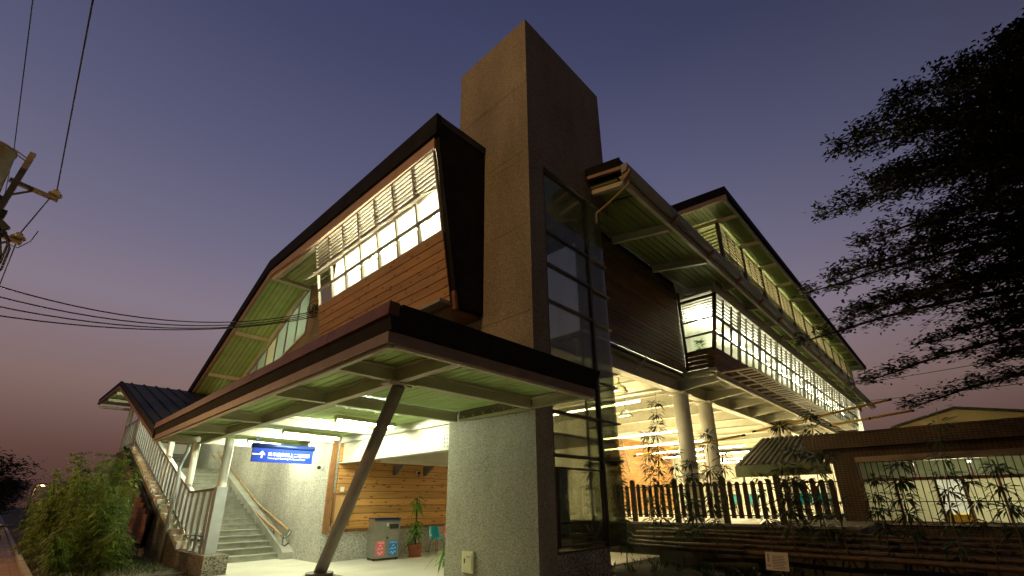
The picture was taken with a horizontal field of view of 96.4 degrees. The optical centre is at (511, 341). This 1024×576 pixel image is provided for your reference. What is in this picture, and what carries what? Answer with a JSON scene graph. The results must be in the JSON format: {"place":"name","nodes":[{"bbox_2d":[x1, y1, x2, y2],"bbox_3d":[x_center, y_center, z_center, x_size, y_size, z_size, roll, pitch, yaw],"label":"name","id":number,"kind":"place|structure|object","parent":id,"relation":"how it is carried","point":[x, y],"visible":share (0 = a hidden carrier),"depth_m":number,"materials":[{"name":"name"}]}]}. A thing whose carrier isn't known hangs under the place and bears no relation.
{"place":"outdoors","nodes":[
{"label":"outdoors","id":0,"kind":"place"},
{"bbox_2d":[0,519,21,575],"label":"path","id":1,"kind":"structure","parent":0,"point":[8,565],"depth_m":13.73,"materials":[{"name":"brick"}]},
{"bbox_2d":[0,475,40,515],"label":"tree","id":2,"kind":"object","parent":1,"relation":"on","point":[17,493],"visible":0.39,"depth_m":38.37,"materials":[{"name":"green plant"}]},
{"bbox_2d":[0,447,47,513],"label":"tree","id":3,"kind":"object","parent":1,"relation":"on","point":[6,468],"visible":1,"depth_m":26.09,"materials":[{"name":"green plant"}]},
{"bbox_2d":[0,141,62,270],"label":"utility pole","id":4,"kind":"object","parent":1,"relation":"on","point":[8,155],"visible":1,"depth_m":10.07,"materials":[{"name":"wood"}]},
{"bbox_2d":[5,0,33,191],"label":"power line","id":5,"kind":"object","parent":4,"relation":"attached to","point":[22,82],"depth_m":8.69,"materials":[{"name":"black rubber"}]},
{"bbox_2d":[0,0,93,283],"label":"power line","id":6,"kind":"object","parent":4,"relation":"attached to","point":[87,28],"visible":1,"depth_m":8.75,"materials":[{"name":"black rubber"}]},
{"bbox_2d":[0,315,316,329],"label":"service cable","id":7,"kind":"object","parent":4,"relation":"attached to","point":[140,328],"visible":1,"depth_m":11.87,"materials":[{"name":"black rubber"}]},
{"bbox_2d":[0,286,317,322],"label":"service cable","id":8,"kind":"object","parent":4,"relation":"attached to","point":[143,317],"visible":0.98,"depth_m":11.88,"materials":[{"name":"black rubber"}]},
{"bbox_2d":[0,296,317,325],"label":"service cable","id":9,"kind":"object","parent":4,"relation":"attached to","point":[143,322],"visible":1,"depth_m":11.87,"materials":[{"name":"black rubber"}]},
{"bbox_2d":[0,306,317,328],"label":"service cable","id":10,"kind":"object","parent":4,"relation":"attached to","point":[144,326],"visible":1,"depth_m":11.89,"materials":[{"name":"black rubber"}]},
{"bbox_2d":[86,558,187,575],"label":"side paving","id":11,"kind":"structure","parent":0,"point":[169,573],"depth_m":10.83,"materials":[{"name":"concrete"}]},
{"bbox_2d":[84,461,115,558],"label":"bamboo culm","id":12,"kind":"object","parent":11,"relation":"on","point":[101,478],"visible":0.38,"depth_m":12.34,"materials":[{"name":"green plant"}]},
{"bbox_2d":[86,488,121,570],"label":"bamboo culm","id":13,"kind":"object","parent":11,"relation":"on","point":[105,516],"visible":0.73,"depth_m":11.11,"materials":[{"name":"green plant"}]},
{"bbox_2d":[94,478,133,557],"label":"bamboo culm","id":14,"kind":"object","parent":11,"relation":"on","point":[122,506],"visible":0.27,"depth_m":12.01,"materials":[{"name":"green plant"}]},
{"bbox_2d":[116,466,144,550],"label":"bamboo culm","id":15,"kind":"object","parent":11,"relation":"on","point":[137,479],"visible":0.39,"depth_m":13.10,"materials":[{"name":"green plant"}]},
{"bbox_2d":[217,551,659,575],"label":"hall floor","id":16,"kind":"structure","parent":0,"point":[403,565],"depth_m":11.44,"materials":[{"name":"tile"}]},
{"bbox_2d":[154,300,599,575],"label":"entrance canopy","id":17,"kind":"object","parent":16,"relation":"on","point":[384,365],"visible":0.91,"depth_m":7.14,"materials":[{"name":"brown metal"}]},
{"bbox_2d":[250,437,314,463],"bbox_3d":[-5.992,2.883,12.037,0.136,0.606,1.590,-18,-26,40],"label":"hanging sign","id":18,"kind":"object","parent":17,"relation":"hanging from","point":[278,453],"visible":1,"depth_m":11.94,"materials":[{"name":"blue metal"}]},
{"bbox_2d":[281,428,340,439],"bbox_3d":[-5.222,2.442,11.979,0.220,0.155,1.538,-16,-24,37],"label":"batten lamp","id":19,"kind":"object","parent":17,"relation":"attached to","point":[309,434],"visible":1,"depth_m":11.89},
{"bbox_2d":[333,414,396,429],"bbox_3d":[-3.252,1.816,10.243,0.220,0.155,1.518,-16,-24,37],"label":"batten lamp","id":20,"kind":"object","parent":17,"relation":"attached to","point":[354,420],"visible":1,"depth_m":10.02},
{"bbox_2d":[366,517,401,560],"bbox_3d":[-3.622,5.560,12.926,0.770,1.090,0.555,12,-23,-33],"label":"recycling bin","id":21,"kind":"object","parent":16,"relation":"on","point":[383,537],"visible":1,"depth_m":12.73,"materials":[{"name":"silver metal"}]},
{"bbox_2d":[373,532,386,556],"bbox_3d":[-3.617,5.582,12.579,0.338,0.620,0.023,12,-23,-33],"label":"door","id":22,"kind":"structure","parent":21,"relation":"in","point":[380,538],"depth_m":12.57,"materials":[{"name":"silver metal"}]},
{"bbox_2d":[386,532,398,555],"bbox_3d":[-3.319,5.647,12.774,0.338,0.620,0.023,12,-23,-33],"label":"door","id":23,"kind":"structure","parent":21,"relation":"in","point":[393,537],"depth_m":12.77,"materials":[{"name":"silver metal"}]},
{"bbox_2d":[321,438,447,561],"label":"timber wall","id":24,"kind":"structure","parent":16,"relation":"on","point":[385,492],"depth_m":14.02,"materials":[{"name":"brown wood"}]},
{"bbox_2d":[330,493,348,525],"bbox_3d":[-4.774,4.692,12.802,0.058,0.870,0.520,-18,-26,40],"label":"notice board","id":25,"kind":"object","parent":24,"relation":"attached to","point":[338,499],"visible":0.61,"depth_m":12.73,"materials":[{"name":"brown wood"}]},
{"bbox_2d":[405,497,425,557],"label":"potted plant","id":26,"kind":"object","parent":16,"relation":"on","point":[414,549],"visible":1,"depth_m":13.45,"materials":[{"name":"green plant"}]},
{"bbox_2d":[0,507,1023,575],"bbox_3d":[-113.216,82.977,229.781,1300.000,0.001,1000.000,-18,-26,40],"label":"ground","id":27,"kind":"structure","parent":0,"point":[619,570],"depth_m":11.08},
{"bbox_2d":[0,516,31,575],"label":"kerb","id":28,"kind":"structure","parent":27,"relation":"on","point":[24,569],"depth_m":13.55,"materials":[{"name":"concrete"}]},
{"bbox_2d":[10,486,53,555],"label":"bamboo culm","id":29,"kind":"object","parent":27,"relation":"on","point":[31,516],"visible":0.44,"depth_m":14.86,"materials":[{"name":"green plant"}]},
{"bbox_2d":[13,468,63,559],"bbox_3d":[-14.437,5.255,14.048,0.990,2.617,0.932,-6,-20,15],"label":"bamboo culm","id":30,"kind":"object","parent":27,"relation":"on","point":[46,494],"visible":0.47,"depth_m":14.01,"materials":[{"name":"green plant"}]},
{"bbox_2d":[17,485,73,566],"bbox_3d":[-12.447,4.946,12.370,0.808,2.056,1.060,-18,-26,40],"label":"bamboo culm","id":31,"kind":"object","parent":27,"relation":"on","point":[48,515],"visible":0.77,"depth_m":12.31,"materials":[{"name":"green plant"}]},
{"bbox_2d":[27,452,79,562],"bbox_3d":[-13.392,4.825,13.462,1.016,3.023,0.811,-18,-26,40],"label":"bamboo culm","id":32,"kind":"object","parent":27,"relation":"on","point":[58,476],"visible":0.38,"depth_m":13.45,"materials":[{"name":"green plant"}]},
{"bbox_2d":[31,525,84,575],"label":"bush","id":33,"kind":"object","parent":27,"relation":"on","point":[59,545],"visible":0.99,"depth_m":10.37,"materials":[{"name":"green plant"}]},
{"bbox_2d":[39,456,88,557],"bbox_3d":[-12.437,4.732,12.969,1.104,2.855,0.910,-18,-26,40],"label":"bamboo culm","id":34,"kind":"object","parent":27,"relation":"on","point":[80,464],"visible":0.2,"depth_m":12.97,"materials":[{"name":"green plant"}]},
{"bbox_2d":[49,460,98,566],"bbox_3d":[-11.627,4.512,12.062,0.853,2.656,0.886,-8,-21,20],"label":"bamboo culm","id":35,"kind":"object","parent":27,"relation":"on","point":[70,505],"visible":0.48,"depth_m":12.11,"materials":[{"name":"green plant"}]},
{"bbox_2d":[57,451,96,561],"bbox_3d":[-11.986,4.572,12.700,1.231,2.971,0.873,-18,-26,40],"label":"bamboo culm","id":36,"kind":"object","parent":27,"relation":"on","point":[85,470],"visible":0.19,"depth_m":12.92,"materials":[{"name":"green plant"}]},
{"bbox_2d":[57,476,100,569],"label":"bamboo culm","id":37,"kind":"object","parent":27,"relation":"on","point":[81,494],"visible":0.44,"depth_m":11.59,"materials":[{"name":"green plant"}]},
{"bbox_2d":[67,480,118,572],"bbox_3d":[-10.190,4.473,11.147,1.141,2.099,0.858,0,-19,-1],"label":"bamboo culm","id":38,"kind":"object","parent":27,"relation":"on","point":[86,539],"visible":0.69,"depth_m":11.04,"materials":[{"name":"green plant"}]},
{"bbox_2d":[16,539,176,575],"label":"grass","id":39,"kind":"structure","parent":27,"relation":"on","point":[138,568],"depth_m":10.79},
{"bbox_2d":[81,453,120,560],"bbox_3d":[-11.941,4.773,13.327,1.239,3.004,0.764,-7,-20,18],"label":"bamboo culm","id":40,"kind":"object","parent":27,"relation":"on","point":[110,468],"visible":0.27,"depth_m":13.59,"materials":[{"name":"green plant"}]},
{"bbox_2d":[88,522,138,574],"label":"bush","id":41,"kind":"object","parent":27,"relation":"on","point":[110,554],"visible":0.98,"depth_m":10.73,"materials":[{"name":"green plant"}]},
{"bbox_2d":[109,449,134,506],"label":"bamboo culm","id":42,"kind":"object","parent":27,"relation":"on","point":[123,462],"visible":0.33,"depth_m":13.78,"materials":[{"name":"green plant"}]},
{"bbox_2d":[107,446,292,575],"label":"staircase","id":43,"kind":"structure","parent":27,"relation":"on","point":[246,533],"depth_m":14.15,"materials":[{"name":"concrete"}]},
{"bbox_2d":[120,419,213,552],"bbox_3d":[-13.693,4.757,17.338,17.481,4.938,0.198,-18,-26,40],"label":"stair railing","id":44,"kind":"object","parent":43,"relation":"on","point":[150,449],"visible":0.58,"depth_m":14.37,"materials":[{"name":"grey metal"}]},
{"bbox_2d":[97,381,246,527],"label":"stair roof","id":45,"kind":"structure","parent":43,"relation":"on","point":[150,406],"depth_m":16.99,"materials":[{"name":"grey metal"}]},
{"bbox_2d":[212,451,291,546],"bbox_3d":[-9.715,5.380,16.657,8.879,3.372,0.277,-18,-26,40],"label":"handrail","id":46,"kind":"object","parent":43,"relation":"on","point":[268,512],"depth_m":14.65,"materials":[{"name":"brown wood"}]},
{"bbox_2d":[182,436,341,562],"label":"concrete wall","id":47,"kind":"structure","parent":27,"relation":"on","point":[291,496],"depth_m":14.01,"materials":[{"name":"concrete"}]},
{"bbox_2d":[138,418,186,465],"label":"landing wall","id":48,"kind":"structure","parent":47,"relation":"attached to","point":[179,450],"depth_m":23.94,"materials":[{"name":"white paint"}]},
{"bbox_2d":[444,19,626,575],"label":"elevator tower","id":49,"kind":"structure","parent":27,"relation":"on","point":[535,492],"depth_m":9.90,"materials":[{"name":"concrete"}]},
{"bbox_2d":[461,551,474,573],"bbox_3d":[-0.837,4.175,8.667,0.330,0.375,0.053,-18,-26,40],"label":"electrical box","id":50,"kind":"object","parent":49,"relation":"attached to","point":[468,561],"visible":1,"depth_m":8.63,"materials":[{"name":"beige metal"}]},
{"bbox_2d":[543,169,610,554],"bbox_3d":[1.309,0.053,9.992,0.100,8.320,1.790,-18,-26,40],"label":"window frame","id":51,"kind":"structure","parent":49,"relation":"in","point":[587,255],"depth_m":10.09,"materials":[{"name":"brown metal"}]},
{"bbox_2d":[555,467,607,548],"bbox_3d":[1.359,3.182,8.853,0.055,1.400,1.520,-18,-26,40],"label":"low window","id":52,"kind":"structure","parent":49,"relation":"in","point":[560,546],"depth_m":8.63,"materials":[{"name":"brown metal"}]},
{"bbox_2d":[619,454,638,566],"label":"bamboo plant","id":53,"kind":"object","parent":27,"relation":"on","point":[628,545],"visible":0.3,"depth_m":11.10,"materials":[{"name":"green plant"}]},
{"bbox_2d":[629,543,1023,572],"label":"bamboo pole","id":54,"kind":"object","parent":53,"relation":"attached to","point":[987,567],"visible":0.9,"depth_m":8.06,"materials":[{"name":"wood"}]},
{"bbox_2d":[765,552,789,571],"bbox_3d":[5.106,4.240,8.825,0.400,0.310,0.108,-18,-26,40],"label":"paper notice","id":55,"kind":"object","parent":54,"relation":"hanging from","point":[777,561],"visible":1,"depth_m":8.82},
{"bbox_2d":[638,430,663,540],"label":"bamboo plant","id":56,"kind":"object","parent":27,"relation":"on","point":[654,484],"visible":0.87,"depth_m":11.67,"materials":[{"name":"green plant"}]},
{"bbox_2d":[645,393,673,567],"bbox_3d":[3.621,3.310,11.289,0.799,4.121,0.773,-4,-20,10],"label":"bamboo plant","id":57,"kind":"object","parent":27,"relation":"on","point":[661,460],"visible":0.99,"depth_m":11.31,"materials":[{"name":"green plant"}]},
{"bbox_2d":[664,448,694,568],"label":"bamboo plant","id":58,"kind":"object","parent":27,"relation":"on","point":[679,531],"visible":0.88,"depth_m":10.95,"materials":[{"name":"green plant"}]},
{"bbox_2d":[627,539,1023,563],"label":"bamboo pole","id":59,"kind":"object","parent":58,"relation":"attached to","point":[925,556],"visible":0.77,"depth_m":8.54,"materials":[{"name":"wood"}]},
{"bbox_2d":[680,458,709,570],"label":"bamboo plant","id":60,"kind":"object","parent":27,"relation":"on","point":[694,503],"visible":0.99,"depth_m":10.59,"materials":[{"name":"green plant"}]},
{"bbox_2d":[696,428,732,547],"bbox_3d":[4.487,3.255,10.345,0.675,2.585,0.770,0,-19,-1],"label":"bamboo plant","id":61,"kind":"object","parent":27,"relation":"on","point":[709,473],"visible":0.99,"depth_m":10.28,"materials":[{"name":"green plant"}]},
{"bbox_2d":[711,450,740,543],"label":"bamboo plant","id":62,"kind":"object","parent":27,"relation":"on","point":[724,484],"visible":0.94,"depth_m":10.38,"materials":[{"name":"green plant"}]},
{"bbox_2d":[585,157,875,519],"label":"station hall","id":63,"kind":"structure","parent":27,"relation":"on","point":[706,311],"depth_m":18.77,"materials":[{"name":"beige paint"}]},
{"bbox_2d":[188,113,485,475],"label":"gallery wing","id":64,"kind":"structure","parent":63,"relation":"attached to","point":[402,223],"depth_m":11.98,"materials":[{"name":"wood"}]},
{"bbox_2d":[265,333,278,365],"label":"stair window","id":65,"kind":"structure","parent":64,"relation":"in","point":[272,346],"depth_m":19.20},
{"bbox_2d":[274,319,289,360],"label":"stair window","id":66,"kind":"structure","parent":64,"relation":"in","point":[282,336],"depth_m":18.66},
{"bbox_2d":[284,302,300,351],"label":"stair window","id":67,"kind":"structure","parent":64,"relation":"in","point":[292,328],"depth_m":18.13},
{"bbox_2d":[295,285,313,340],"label":"stair window","id":68,"kind":"structure","parent":64,"relation":"in","point":[302,324],"depth_m":17.66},
{"bbox_2d":[302,236,331,307],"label":"window","id":69,"kind":"structure","parent":64,"relation":"in","point":[320,250],"depth_m":13.88,"materials":[{"name":"white metal"}]},
{"bbox_2d":[315,224,345,298],"bbox_3d":[-5.116,-2.319,13.158,0.850,1.990,0.695,-18,-26,40],"label":"window","id":70,"kind":"structure","parent":64,"relation":"in","point":[333,238],"depth_m":13.33,"materials":[{"name":"white metal"}]},
{"bbox_2d":[328,212,361,289],"bbox_3d":[-4.498,-2.517,12.609,0.850,1.990,0.695,-18,-26,40],"label":"window","id":71,"kind":"structure","parent":64,"relation":"in","point":[347,233],"depth_m":12.78,"materials":[{"name":"white metal"}]},
{"bbox_2d":[344,198,378,280],"bbox_3d":[-3.879,-2.715,12.060,0.850,1.990,0.695,-18,-26,40],"label":"window","id":72,"kind":"structure","parent":64,"relation":"in","point":[366,212],"depth_m":12.22,"materials":[{"name":"white glass"}]},
{"bbox_2d":[361,183,397,269],"bbox_3d":[-3.261,-2.913,11.512,0.850,1.990,0.695,-18,-26,40],"label":"window","id":73,"kind":"structure","parent":64,"relation":"in","point":[378,204],"depth_m":11.67,"materials":[{"name":"white glass"}]},
{"bbox_2d":[379,168,418,257],"bbox_3d":[-2.643,-3.111,10.963,0.850,1.990,0.695,-18,-26,40],"label":"window","id":74,"kind":"structure","parent":64,"relation":"in","point":[397,193],"depth_m":11.12,"materials":[{"name":"white glass"}]},
{"bbox_2d":[399,150,444,244],"bbox_3d":[-2.025,-3.309,10.414,0.850,1.990,0.695,-18,-26,40],"label":"window","id":75,"kind":"structure","parent":64,"relation":"in","point":[427,161],"depth_m":10.50,"materials":[{"name":"white metal"}]},
{"bbox_2d":[676,293,714,370],"bbox_3d":[6.847,-0.530,16.742,1.333,3.100,0.080,-18,-26,40],"label":"end window","id":76,"kind":"structure","parent":63,"relation":"in","point":[679,303],"depth_m":16.93,"materials":[{"name":"white metal"}]},
{"bbox_2d":[712,292,739,361],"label":"strip window","id":77,"kind":"structure","parent":63,"relation":"in","point":[714,297],"depth_m":17.02,"materials":[{"name":"white metal"}]},
{"bbox_2d":[737,312,760,374],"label":"strip window","id":78,"kind":"structure","parent":63,"relation":"in","point":[740,335],"depth_m":18.81,"materials":[{"name":"white glass"}]},
{"bbox_2d":[757,328,777,384],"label":"strip window","id":79,"kind":"structure","parent":63,"relation":"in","point":[766,353],"depth_m":20.65,"materials":[{"name":"white glass"}]},
{"bbox_2d":[774,342,791,391],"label":"strip window","id":80,"kind":"structure","parent":63,"relation":"in","point":[785,358],"depth_m":22.41,"materials":[{"name":"white glass"}]},
{"bbox_2d":[789,353,804,400],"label":"strip window","id":81,"kind":"structure","parent":63,"relation":"in","point":[798,363],"depth_m":24.23,"materials":[{"name":"white metal"}]},
{"bbox_2d":[802,363,815,401],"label":"strip window","id":82,"kind":"structure","parent":63,"relation":"in","point":[805,380],"depth_m":26.00,"materials":[{"name":"glass"}]},
{"bbox_2d":[812,372,824,410],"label":"strip window","id":83,"kind":"structure","parent":63,"relation":"in","point":[815,377],"depth_m":27.75,"materials":[{"name":"white glass"}]},
{"bbox_2d":[752,398,891,432],"bbox_3d":[9.827,2.438,14.787,3.981,0.629,0.080,-18,-26,40],"label":"cable cover","id":84,"kind":"object","parent":63,"relation":"attached to","point":[847,409],"visible":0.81,"depth_m":14.44,"materials":[{"name":"yellow rubber"}]},
{"bbox_2d":[611,555,886,575],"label":"ground cover","id":85,"kind":"object","parent":27,"relation":"on","point":[735,572],"visible":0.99,"depth_m":9.80,"materials":[{"name":"green plant"}]},
{"bbox_2d":[749,473,783,551],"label":"bamboo plant","id":86,"kind":"object","parent":85,"relation":"on","point":[765,523],"visible":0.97,"depth_m":9.44,"materials":[{"name":"green plant"}]},
{"bbox_2d":[610,517,897,553],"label":"platform","id":87,"kind":"structure","parent":27,"relation":"on","point":[863,530],"depth_m":12.57,"materials":[{"name":"wood"}]},
{"bbox_2d":[625,508,843,523],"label":"platform paving","id":88,"kind":"structure","parent":87,"relation":"on","point":[746,520],"depth_m":15.68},
{"bbox_2d":[735,432,834,514],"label":"booth roof","id":89,"kind":"structure","parent":88,"relation":"on","point":[762,455],"depth_m":18.06,"materials":[{"name":"grey metal"}]},
{"bbox_2d":[626,521,861,529],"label":"platform kerb","id":90,"kind":"structure","parent":87,"relation":"on","point":[748,525],"depth_m":12.12,"materials":[{"name":"concrete"}]},
{"bbox_2d":[622,474,845,524],"bbox_3d":[5.615,4.495,12.994,6.300,1.235,0.070,-18,-26,40],"label":"picket fence","id":91,"kind":"object","parent":90,"relation":"on","point":[634,500],"visible":0.55,"depth_m":12.58,"materials":[{"name":"brown wood"}]},
{"bbox_2d":[768,420,809,552],"bbox_3d":[5.603,2.954,9.365,0.802,2.685,0.751,-18,-26,40],"label":"bamboo plant","id":92,"kind":"object","parent":27,"relation":"on","point":[789,514],"visible":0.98,"depth_m":9.27,"materials":[{"name":"green plant"}]},
{"bbox_2d":[778,447,819,552],"bbox_3d":[5.842,3.232,9.333,0.740,2.135,0.697,-18,-26,40],"label":"bamboo plant","id":93,"kind":"object","parent":27,"relation":"on","point":[804,528],"visible":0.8,"depth_m":9.28,"materials":[{"name":"green plant"}]},
{"bbox_2d":[797,408,848,553],"bbox_3d":[6.014,2.746,9.037,0.809,2.855,0.674,-10,-21,26],"label":"bamboo plant","id":94,"kind":"object","parent":27,"relation":"on","point":[819,503],"visible":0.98,"depth_m":8.97,"materials":[{"name":"green plant"}]},
{"bbox_2d":[636,530,1023,549],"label":"bamboo pole","id":95,"kind":"object","parent":27,"relation":"on","point":[962,544],"visible":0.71,"depth_m":9.53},
{"bbox_2d":[644,527,1023,542],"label":"bamboo pole","id":96,"kind":"object","parent":27,"relation":"on","point":[988,540],"visible":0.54,"depth_m":9.87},
{"bbox_2d":[658,541,1023,575],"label":"planter wall","id":97,"kind":"structure","parent":27,"relation":"on","point":[818,567],"depth_m":9.29,"materials":[{"name":"concrete"}]},
{"bbox_2d":[628,535,1023,556],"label":"bamboo pole","id":98,"kind":"object","parent":97,"relation":"on","point":[933,549],"visible":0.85,"depth_m":8.99,"materials":[{"name":"wood"}]},
{"bbox_2d":[821,450,860,575],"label":"bamboo plant","id":99,"kind":"object","parent":27,"relation":"on","point":[834,505],"visible":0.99,"depth_m":8.65,"materials":[{"name":"green plant"}]},
{"bbox_2d":[859,472,907,557],"bbox_3d":[6.660,3.137,8.281,0.682,1.505,0.761,-18,-26,40],"label":"bamboo plant","id":100,"kind":"object","parent":27,"relation":"on","point":[879,498],"visible":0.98,"depth_m":8.29,"materials":[{"name":"green plant"}]},
{"bbox_2d":[780,8,1023,411],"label":"tree","id":101,"kind":"object","parent":27,"relation":"on","point":[993,153],"visible":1,"depth_m":9.14,"materials":[{"name":"green plant"}]},
{"bbox_2d":[881,458,934,559],"bbox_3d":[6.913,2.963,8.077,0.673,1.795,0.729,4,-20,-12],"label":"bamboo plant","id":102,"kind":"object","parent":27,"relation":"on","point":[901,485],"visible":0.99,"depth_m":8.05,"materials":[{"name":"green plant"}]},
{"bbox_2d":[802,417,1023,557],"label":"tiled building","id":103,"kind":"structure","parent":27,"relation":"on","point":[864,454],"depth_m":13.45,"materials":[{"name":"tile"}]},
{"bbox_2d":[857,454,1023,524],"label":"window","id":104,"kind":"structure","parent":103,"relation":"in","point":[1008,458],"depth_m":13.27,"materials":[{"name":"glass"}]},
{"bbox_2d":[920,408,977,575],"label":"bamboo plant","id":105,"kind":"object","parent":27,"relation":"on","point":[949,512],"visible":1,"depth_m":7.71,"materials":[{"name":"green plant"}]},
{"bbox_2d":[890,406,1023,427],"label":"gabled shed","id":106,"kind":"structure","parent":27,"relation":"on","point":[966,414],"depth_m":28.51,"materials":[{"name":"brown"}]},
{"bbox_2d":[952,473,1011,564],"bbox_3d":[7.609,2.859,7.390,0.718,1.425,0.589,-18,-26,40],"label":"bamboo plant","id":107,"kind":"object","parent":27,"relation":"on","point":[978,502],"visible":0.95,"depth_m":7.44,"materials":[{"name":"green plant"}]},
{"bbox_2d":[978,459,1023,554],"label":"bamboo plant","id":108,"kind":"object","parent":27,"relation":"on","point":[1012,508],"visible":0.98,"depth_m":7.29,"materials":[{"name":"green plant"}]},
{"bbox_2d":[0,0,1023,507],"label":"sky","id":109,"kind":"structure","parent":0,"point":[205,137],"materials":[{"name":"purple"}]},
{"bbox_2d":[829,409,914,426],"bbox_3d":[10.815,2.325,13.841,2.128,0.280,0.080,-18,-26,40],"label":"cable cover","id":110,"kind":"object","parent":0,"point":[873,417],"visible":0.94,"depth_m":13.78,"materials":[{"name":"yellow rubber"}]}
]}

